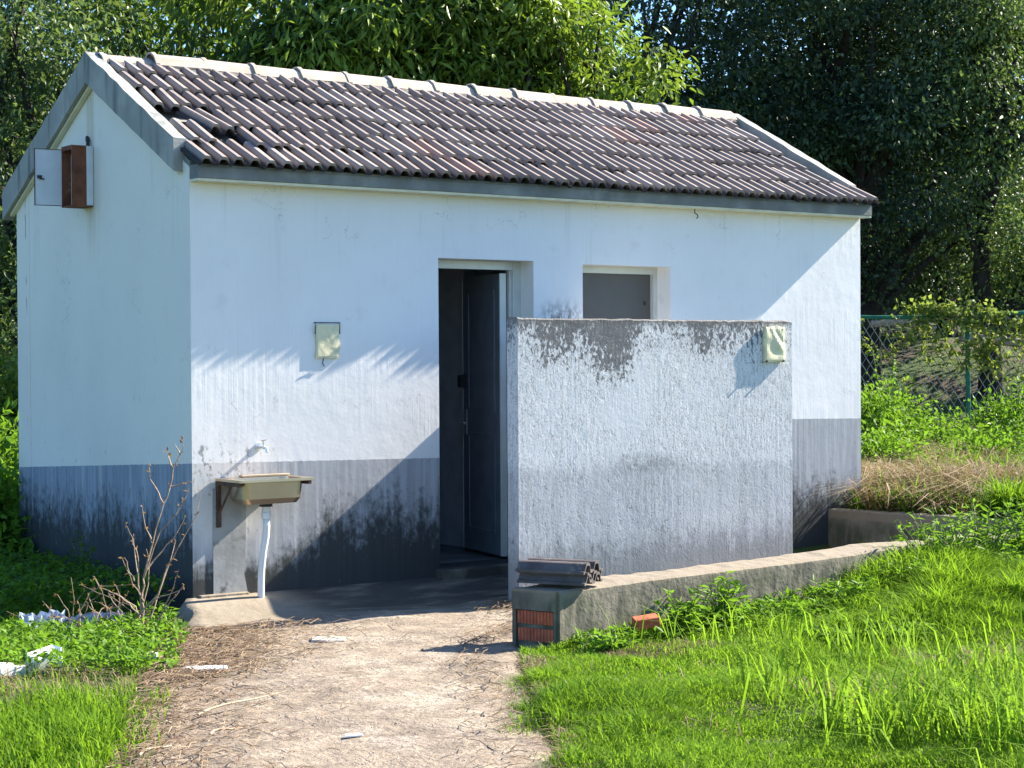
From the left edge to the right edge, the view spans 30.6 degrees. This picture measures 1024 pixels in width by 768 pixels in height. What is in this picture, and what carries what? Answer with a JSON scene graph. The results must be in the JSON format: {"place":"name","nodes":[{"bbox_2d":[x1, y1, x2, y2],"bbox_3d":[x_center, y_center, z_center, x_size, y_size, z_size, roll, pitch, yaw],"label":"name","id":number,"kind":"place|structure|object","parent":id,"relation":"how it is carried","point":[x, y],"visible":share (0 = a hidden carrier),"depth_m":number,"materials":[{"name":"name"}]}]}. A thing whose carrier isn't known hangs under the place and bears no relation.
{"place":"outdoors","nodes":[
{"label":"outdoors","id":0,"kind":"place"},
{"bbox_2d":[102,598,532,767],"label":"dead grass","id":1,"kind":"structure","parent":0,"point":[172,674],"depth_m":8.87,"materials":[{"name":"beige plant"}]},
{"bbox_2d":[117,596,555,767],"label":"path","id":2,"kind":"structure","parent":0,"point":[387,739],"depth_m":8.40,"materials":[{"name":"gravel"}]},
{"bbox_2d":[147,651,161,664],"bbox_3d":[-1.794,1.381,9.393,0.054,0.070,0.064,12,-1,21],"label":"plastic cup","id":3,"kind":"object","parent":2,"relation":"on","point":[156,653],"visible":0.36,"depth_m":9.37,"materials":[{"name":"white plastic"}]},
{"bbox_2d":[138,744,177,755],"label":"twig","id":4,"kind":"object","parent":2,"relation":"on","point":[140,753],"visible":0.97,"depth_m":7.20,"materials":[{"name":"beige wood"}]},
{"bbox_2d":[184,665,227,671],"bbox_3d":[-1.498,1.382,9.095,0.232,0.014,0.069,0,8,-4],"label":"tile shard","id":5,"kind":"object","parent":2,"relation":"on","point":[218,667],"visible":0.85,"depth_m":9.09,"materials":[{"name":"white tile"}]},
{"bbox_2d":[209,727,242,735],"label":"twig","id":6,"kind":"object","parent":2,"relation":"on","point":[213,731],"visible":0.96,"depth_m":7.55,"materials":[{"name":"beige wood"}]},
{"bbox_2d":[197,685,285,715],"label":"twig","id":7,"kind":"object","parent":2,"relation":"on","point":[211,708],"visible":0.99,"depth_m":8.15,"materials":[{"name":"beige wood"}]},
{"bbox_2d":[311,636,345,642],"bbox_3d":[-1.002,1.391,10.210,0.207,0.014,0.148,1,1,-18],"label":"tile shard","id":8,"kind":"object","parent":2,"relation":"on","point":[335,639],"visible":0.73,"depth_m":10.17,"materials":[{"name":"white ceramic"}]},
{"bbox_2d":[345,733,362,737],"bbox_3d":[-0.645,1.424,7.594,0.079,0.008,0.040,-1,1,-18],"label":"tile shard","id":9,"kind":"object","parent":2,"relation":"on","point":[353,735],"visible":1,"depth_m":7.59,"materials":[{"name":"white tile"}]},
{"bbox_2d":[177,574,507,630],"bbox_3d":[-0.685,1.370,11.643,3.169,0.156,1.059,-1,1,-36],"label":"apron","id":10,"kind":"object","parent":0,"point":[402,595],"visible":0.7,"depth_m":11.66,"materials":[{"name":"concrete"}]},
{"bbox_2d":[0,155,1023,767],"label":"ground","id":11,"kind":"structure","parent":0,"point":[928,383],"depth_m":26.69,"materials":[{"name":"soil"}]},
{"bbox_2d":[0,325,18,456],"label":"shrub","id":12,"kind":"object","parent":11,"relation":"on","point":[9,383],"visible":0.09,"depth_m":16.91,"materials":[{"name":"green plant"}]},
{"bbox_2d":[0,397,18,479],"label":"shrub","id":13,"kind":"object","parent":11,"relation":"on","point":[14,456],"visible":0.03,"depth_m":15.25,"materials":[{"name":"green plant"}]},
{"bbox_2d":[0,662,33,675],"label":"foam block","id":14,"kind":"object","parent":11,"relation":"on","point":[4,665],"depth_m":9.07,"materials":[{"name":"white plastic"}]},
{"bbox_2d":[0,419,35,575],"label":"shrub","id":15,"kind":"object","parent":11,"relation":"on","point":[10,525],"visible":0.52,"depth_m":13.67,"materials":[{"name":"green plant"}]},
{"bbox_2d":[0,33,75,353],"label":"tree","id":16,"kind":"object","parent":11,"relation":"on","point":[54,81],"depth_m":23.48,"materials":[{"name":"green plant"}]},
{"bbox_2d":[17,609,69,630],"bbox_3d":[-2.687,1.345,10.703,0.199,0.108,0.260,0,1,43],"label":"plastic sheet","id":17,"kind":"object","parent":11,"relation":"on","point":[33,616],"visible":0.48,"depth_m":10.65,"materials":[{"name":"white plastic"}]},
{"bbox_2d":[25,645,62,672],"bbox_3d":[-2.304,1.358,9.234,0.149,0.095,0.179,12,15,41],"label":"foam block","id":18,"kind":"object","parent":11,"relation":"on","point":[48,649],"depth_m":9.19,"materials":[{"name":"white plastic"}]},
{"bbox_2d":[0,0,138,346],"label":"tree","id":19,"kind":"object","parent":11,"relation":"on","point":[10,6],"depth_m":28.66,"materials":[{"name":"green plant"}]},
{"bbox_2d":[7,576,144,627],"bbox_3d":[-2.482,1.295,10.691,0.779,0.401,0.418,0,1,-1],"label":"dead brush","id":20,"kind":"object","parent":11,"relation":"on","point":[94,611],"visible":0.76,"depth_m":10.68,"materials":[{"name":"brown plant"}]},
{"bbox_2d":[70,531,95,594],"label":"weed","id":21,"kind":"object","parent":11,"relation":"on","point":[83,557],"visible":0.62,"depth_m":12.34,"materials":[{"name":"green plant"}]},
{"bbox_2d":[0,542,177,618],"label":"weeds","id":22,"kind":"object","parent":11,"relation":"on","point":[29,580],"visible":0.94,"depth_m":11.52,"materials":[{"name":"green plant"}]},
{"bbox_2d":[0,586,182,767],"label":"grass","id":23,"kind":"structure","parent":11,"relation":"on","point":[39,727],"depth_m":7.55,"materials":[{"name":"green plant"}]},
{"bbox_2d":[59,610,124,627],"bbox_3d":[-2.458,1.362,10.895,0.420,0.067,0.232,-1,1,-41],"label":"plastic sheet","id":24,"kind":"object","parent":11,"relation":"on","point":[89,615],"visible":0.37,"depth_m":10.86,"materials":[{"name":"white plastic"}]},
{"bbox_2d":[0,0,189,436],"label":"tree","id":25,"kind":"object","parent":11,"relation":"on","point":[24,128],"visible":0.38,"depth_m":20.48,"materials":[{"name":"green plant"}]},
{"bbox_2d":[0,600,192,678],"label":"weeds","id":26,"kind":"object","parent":11,"relation":"on","point":[107,646],"visible":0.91,"depth_m":9.65,"materials":[{"name":"green plant"}]},
{"bbox_2d":[0,611,194,767],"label":"dry grass","id":27,"kind":"structure","parent":11,"relation":"on","point":[67,678],"depth_m":8.78,"materials":[{"name":"green plant"}]},
{"bbox_2d":[36,0,265,97],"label":"tree","id":28,"kind":"object","parent":11,"relation":"on","point":[145,31],"visible":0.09,"depth_m":22.09,"materials":[{"name":"green plant"}]},
{"bbox_2d":[110,436,200,631],"bbox_3d":[-1.997,0.888,10.511,0.481,1.192,0.433,-1,1,-20],"label":"bare shrub","id":29,"kind":"object","parent":11,"relation":"on","point":[154,599],"visible":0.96,"depth_m":10.54,"materials":[{"name":"brown plant"}]},
{"bbox_2d":[206,0,496,67],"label":"tree","id":30,"kind":"object","parent":11,"relation":"on","point":[304,12],"depth_m":27.98,"materials":[{"name":"green plant"}]},
{"bbox_2d":[104,0,617,87],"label":"tree","id":31,"kind":"object","parent":11,"relation":"on","point":[312,37],"visible":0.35,"depth_m":18.70,"materials":[{"name":"green plant"}]},
{"bbox_2d":[2,51,879,610],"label":"toilet block","id":32,"kind":"structure","parent":11,"relation":"on","point":[216,253],"depth_m":12.51,"materials":[{"name":"paint"}]},
{"bbox_2d":[34,136,93,208],"bbox_3d":[-2.996,-1.427,12.531,0.344,0.484,0.209,-1,1,-36],"label":"meter box","id":33,"kind":"object","parent":32,"relation":"attached to","point":[63,177],"visible":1,"depth_m":12.54,"materials":[{"name":"metal"}]},
{"bbox_2d":[34,148,61,205],"bbox_3d":[-3.107,-1.386,12.550,0.183,0.380,0.024,-1,1,-28],"label":"door","id":34,"kind":"structure","parent":33,"relation":"in","point":[47,162],"depth_m":12.55,"materials":[{"name":"white metal"}]},
{"bbox_2d":[255,439,268,452],"bbox_3d":[-1.542,0.382,11.597,0.048,0.086,0.123,-1,1,-36],"label":"tap","id":35,"kind":"object","parent":32,"relation":"attached to","point":[259,446],"visible":1,"depth_m":11.59,"materials":[{"name":"silver metal"}]},
{"bbox_2d":[215,473,313,597],"bbox_3d":[-1.513,0.969,11.492,0.515,0.816,0.332,-1,1,-36],"label":"sink","id":36,"kind":"object","parent":32,"relation":"attached to","point":[265,492],"visible":0.98,"depth_m":11.45,"materials":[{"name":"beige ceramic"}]},
{"bbox_2d":[314,322,339,365],"bbox_3d":[-1.174,-0.253,11.918,0.187,0.282,0.021,-1,1,-36],"label":"floodlight","id":37,"kind":"object","parent":32,"relation":"attached to","point":[327,341],"visible":1,"depth_m":11.91,"materials":[{"name":"plastic"}]},
{"bbox_2d":[458,273,507,555],"bbox_3d":[-0.226,0.211,13.285,0.104,1.960,0.714,-1,1,-24],"label":"door","id":38,"kind":"structure","parent":32,"relation":"in","point":[483,381],"depth_m":13.24,"materials":[{"name":"metal"}]},
{"bbox_2d":[583,266,657,319],"bbox_3d":[0.723,-0.368,13.503,0.802,0.952,0.060,-1,1,-36],"label":"window frame","id":39,"kind":"structure","parent":32,"relation":"in","point":[608,292],"depth_m":13.54,"materials":[{"name":"metal"}]},
{"bbox_2d":[1,86,1023,303],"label":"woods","id":40,"kind":"object","parent":11,"relation":"on","point":[971,297],"depth_m":34.35,"materials":[{"name":"green plant"}]},
{"bbox_2d":[370,0,704,105],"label":"tree","id":41,"kind":"object","parent":11,"relation":"on","point":[561,75],"visible":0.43,"depth_m":18.95,"materials":[{"name":"green plant"}]},
{"bbox_2d":[470,650,621,767],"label":"dry grass","id":42,"kind":"structure","parent":11,"relation":"on","point":[541,665],"depth_m":7.96,"materials":[{"name":"green plant"}]},
{"bbox_2d":[443,0,665,99],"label":"tree","id":43,"kind":"object","parent":11,"relation":"on","point":[623,8],"depth_m":29.33,"materials":[{"name":"green plant"}]},
{"bbox_2d":[579,629,637,653],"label":"weed","id":44,"kind":"object","parent":11,"relation":"on","point":[606,645],"visible":0.98,"depth_m":9.68,"materials":[{"name":"green plant"}]},
{"bbox_2d":[507,317,792,605],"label":"screen wall","id":45,"kind":"structure","parent":11,"relation":"on","point":[640,445],"depth_m":12.11,"materials":[{"name":"paint"}]},
{"bbox_2d":[762,326,784,361],"bbox_3d":[1.783,-0.270,12.734,0.193,0.244,0.035,-1,1,-36],"label":"sign board","id":46,"kind":"object","parent":45,"relation":"attached to","point":[773,344],"visible":1,"depth_m":12.72,"materials":[{"name":"plastic"}]},
{"bbox_2d":[590,635,734,658],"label":"dead grass","id":47,"kind":"structure","parent":11,"relation":"on","point":[621,652],"depth_m":9.69,"materials":[{"name":"plant"}]},
{"bbox_2d":[653,584,711,632],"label":"weed","id":48,"kind":"object","parent":11,"relation":"on","point":[686,606],"visible":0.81,"depth_m":10.27,"materials":[{"name":"green plant"}]},
{"bbox_2d":[571,0,847,141],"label":"tree","id":49,"kind":"object","parent":11,"relation":"on","point":[688,39],"visible":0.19,"depth_m":25.52,"materials":[{"name":"green plant"}]},
{"bbox_2d":[691,570,752,627],"bbox_3d":[1.199,1.224,10.534,0.376,0.336,0.295,-1,1,-36],"label":"weed","id":50,"kind":"object","parent":11,"relation":"on","point":[723,589],"visible":0.75,"depth_m":10.49,"materials":[{"name":"green plant"}]},
{"bbox_2d":[490,466,1023,767],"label":"grass","id":51,"kind":"structure","parent":11,"relation":"on","point":[971,583],"depth_m":8.69,"materials":[{"name":"green plant"}]},
{"bbox_2d":[632,613,660,629],"bbox_3d":[0.716,1.273,10.044,0.154,0.057,0.094,-7,8,-18],"label":"brick piece","id":52,"kind":"object","parent":51,"relation":"on","point":[649,622],"visible":0.84,"depth_m":10.01,"materials":[{"name":"brick"}]},
{"bbox_2d":[512,529,1023,648],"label":"wall","id":53,"kind":"structure","parent":11,"relation":"on","point":[545,614],"depth_m":10.41,"materials":[{"name":"grey concrete"}]},
{"bbox_2d":[517,571,601,585],"bbox_3d":[0.257,1.038,10.089,0.400,0.058,0.235,0,1,26],"label":"spare tile","id":54,"kind":"object","parent":53,"relation":"on","point":[572,580],"visible":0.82,"depth_m":10.00,"materials":[{"name":"grey ceramic"}]},
{"bbox_2d":[518,568,602,582],"bbox_3d":[0.262,1.028,10.103,0.400,0.058,0.235,0,1,23],"label":"spare tile","id":55,"kind":"object","parent":54,"relation":"on","point":[586,574],"visible":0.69,"depth_m":10.01,"materials":[{"name":"grey ceramic"}]},
{"bbox_2d":[515,557,600,574],"bbox_3d":[0.249,0.978,10.088,0.400,0.058,0.235,0,1,26],"label":"spare tile","id":56,"kind":"object","parent":55,"relation":"on","point":[558,566],"visible":1,"depth_m":10.02,"materials":[{"name":"grey ceramic"}]},
{"bbox_2d":[521,615,1023,767],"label":"dry grass","id":57,"kind":"structure","parent":11,"relation":"on","point":[963,656],"depth_m":8.65,"materials":[{"name":"green plant"}]},
{"bbox_2d":[569,524,1023,650],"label":"weeds","id":58,"kind":"object","parent":11,"relation":"on","point":[786,603],"visible":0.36,"depth_m":10.77,"materials":[{"name":"green plant"}]},
{"bbox_2d":[572,584,1023,767],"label":"tall grass","id":59,"kind":"structure","parent":11,"relation":"on","point":[911,711],"depth_m":7.79,"materials":[{"name":"green plant"}]},
{"bbox_2d":[663,0,965,272],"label":"tree","id":60,"kind":"object","parent":11,"relation":"on","point":[831,48],"visible":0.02,"depth_m":29.77,"materials":[{"name":"green plant"}]},
{"bbox_2d":[794,622,856,643],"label":"weed","id":61,"kind":"object","parent":11,"relation":"on","point":[822,636],"visible":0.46,"depth_m":10.11,"materials":[{"name":"green plant"}]},
{"bbox_2d":[810,573,881,599],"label":"weed","id":62,"kind":"object","parent":11,"relation":"on","point":[841,589],"visible":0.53,"depth_m":11.11,"materials":[{"name":"green plant"}]},
{"bbox_2d":[674,0,1023,389],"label":"tree","id":63,"kind":"object","parent":11,"relation":"on","point":[884,127],"visible":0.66,"depth_m":26.15,"materials":[{"name":"green plant"}]},
{"bbox_2d":[855,616,937,639],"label":"weed","id":64,"kind":"object","parent":11,"relation":"on","point":[898,623],"visible":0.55,"depth_m":10.17,"materials":[{"name":"green plant"}]},
{"bbox_2d":[869,319,936,331],"bbox_3d":[5.435,-0.821,26.057,0.940,0.209,0.207,0,1,0],"label":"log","id":65,"kind":"object","parent":11,"relation":"on","point":[882,323],"visible":0.57,"depth_m":26.01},
{"bbox_2d":[877,551,935,586],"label":"weed","id":66,"kind":"object","parent":11,"relation":"on","point":[920,563],"visible":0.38,"depth_m":11.36,"materials":[{"name":"green plant"}]},
{"bbox_2d":[793,0,1023,336],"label":"tree","id":67,"kind":"object","parent":11,"relation":"on","point":[934,285],"visible":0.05,"depth_m":29.18,"materials":[{"name":"green plant"}]},
{"bbox_2d":[861,415,956,466],"bbox_3d":[3.429,0.654,17.403,1.400,0.747,1.662,-1,1,-36],"label":"shrub","id":68,"kind":"object","parent":11,"relation":"on","point":[891,444],"visible":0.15,"depth_m":17.26,"materials":[{"name":"green plant"}]},
{"bbox_2d":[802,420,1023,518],"bbox_3d":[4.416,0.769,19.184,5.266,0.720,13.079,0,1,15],"label":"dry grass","id":69,"kind":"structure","parent":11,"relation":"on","point":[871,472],"depth_m":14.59,"materials":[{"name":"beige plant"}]},
{"bbox_2d":[861,371,968,437],"bbox_3d":[4.144,0.407,21.027,1.957,1.130,1.977,-1,1,-19],"label":"shrub","id":70,"kind":"object","parent":11,"relation":"on","point":[872,404],"visible":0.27,"depth_m":20.85,"materials":[{"name":"green plant"}]},
{"bbox_2d":[828,508,1023,548],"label":"wall","id":71,"kind":"structure","parent":11,"relation":"on","point":[850,526],"depth_m":14.16,"materials":[{"name":"grey concrete"}]},
{"bbox_2d":[836,422,1023,516],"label":"rough grass","id":72,"kind":"structure","parent":11,"relation":"on","point":[935,499],"depth_m":14.45,"materials":[{"name":"beige plant"}]},
{"bbox_2d":[868,348,897,409],"bbox_3d":[4.365,0.198,22.050,0.424,1.263,0.212,0,1,26],"label":"sapling","id":73,"kind":"object","parent":72,"relation":"on","point":[894,373],"visible":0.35,"depth_m":22.04,"materials":[{"name":"green plant"}]},
{"bbox_2d":[865,394,996,450],"bbox_3d":[4.372,0.546,19.987,1.706,0.869,1.916,0,1,-2],"label":"shrub","id":74,"kind":"object","parent":11,"relation":"on","point":[939,433],"visible":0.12,"depth_m":19.80,"materials":[{"name":"green plant"}]},
{"bbox_2d":[892,506,986,559],"bbox_3d":[2.732,1.058,11.910,0.636,0.543,0.557,-1,1,-36],"label":"weed","id":75,"kind":"object","parent":11,"relation":"on","point":[939,539],"visible":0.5,"depth_m":11.89,"materials":[{"name":"green plant"}]},
{"bbox_2d":[860,311,1023,426],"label":"chain link fence","id":76,"kind":"object","parent":11,"relation":"on","point":[968,377],"visible":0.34,"depth_m":23.61,"materials":[{"name":"grey metal"}]},
{"bbox_2d":[860,300,934,396],"bbox_3d":[4.641,-0.251,23.550,1.398,1.610,0.330,0,1,-5],"label":"climbing vine","id":77,"kind":"object","parent":76,"relation":"attached to","point":[915,339],"visible":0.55,"depth_m":23.54,"materials":[{"name":"green plant"}]},
{"bbox_2d":[891,294,1010,371],"bbox_3d":[5.516,-0.640,23.569,1.505,0.989,0.357,0,1,0],"label":"climbing vine","id":78,"kind":"object","parent":76,"relation":"attached to","point":[935,339],"visible":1,"depth_m":23.55,"materials":[{"name":"green plant"}]},
{"bbox_2d":[911,315,1023,388],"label":"climbing vine","id":79,"kind":"object","parent":76,"relation":"attached to","point":[974,350],"visible":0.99,"depth_m":23.55,"materials":[{"name":"green plant"}]},
{"bbox_2d":[926,301,1023,379],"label":"climbing vine","id":80,"kind":"object","parent":76,"relation":"attached to","point":[994,319],"visible":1,"depth_m":23.54,"materials":[{"name":"green plant"}]},
{"bbox_2d":[876,0,1023,401],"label":"tree","id":81,"kind":"object","parent":11,"relation":"on","point":[983,278],"visible":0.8,"depth_m":26.25,"materials":[{"name":"green plant"}]},
{"bbox_2d":[923,375,1023,451],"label":"shrub","id":82,"kind":"object","parent":11,"relation":"on","point":[997,411],"visible":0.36,"depth_m":20.45,"materials":[{"name":"green plant"}]},
{"bbox_2d":[925,414,1023,459],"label":"shrub","id":83,"kind":"object","parent":11,"relation":"on","point":[991,443],"visible":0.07,"depth_m":17.92,"materials":[{"name":"green plant"}]},
{"bbox_2d":[931,495,1023,561],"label":"weed","id":84,"kind":"object","parent":11,"relation":"on","point":[997,541],"visible":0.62,"depth_m":12.24,"materials":[{"name":"green plant"}]},
{"bbox_2d":[959,333,1022,347],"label":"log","id":85,"kind":"object","parent":11,"relation":"on","point":[1004,343],"visible":0.42,"depth_m":25.94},
{"bbox_2d":[983,495,1023,549],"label":"weed","id":86,"kind":"object","parent":11,"relation":"on","point":[1020,536],"visible":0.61,"depth_m":12.57,"materials":[{"name":"green plant"}]},
{"bbox_2d":[1,0,1023,136],"label":"sky","id":87,"kind":"structure","parent":0,"point":[638,14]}
]}

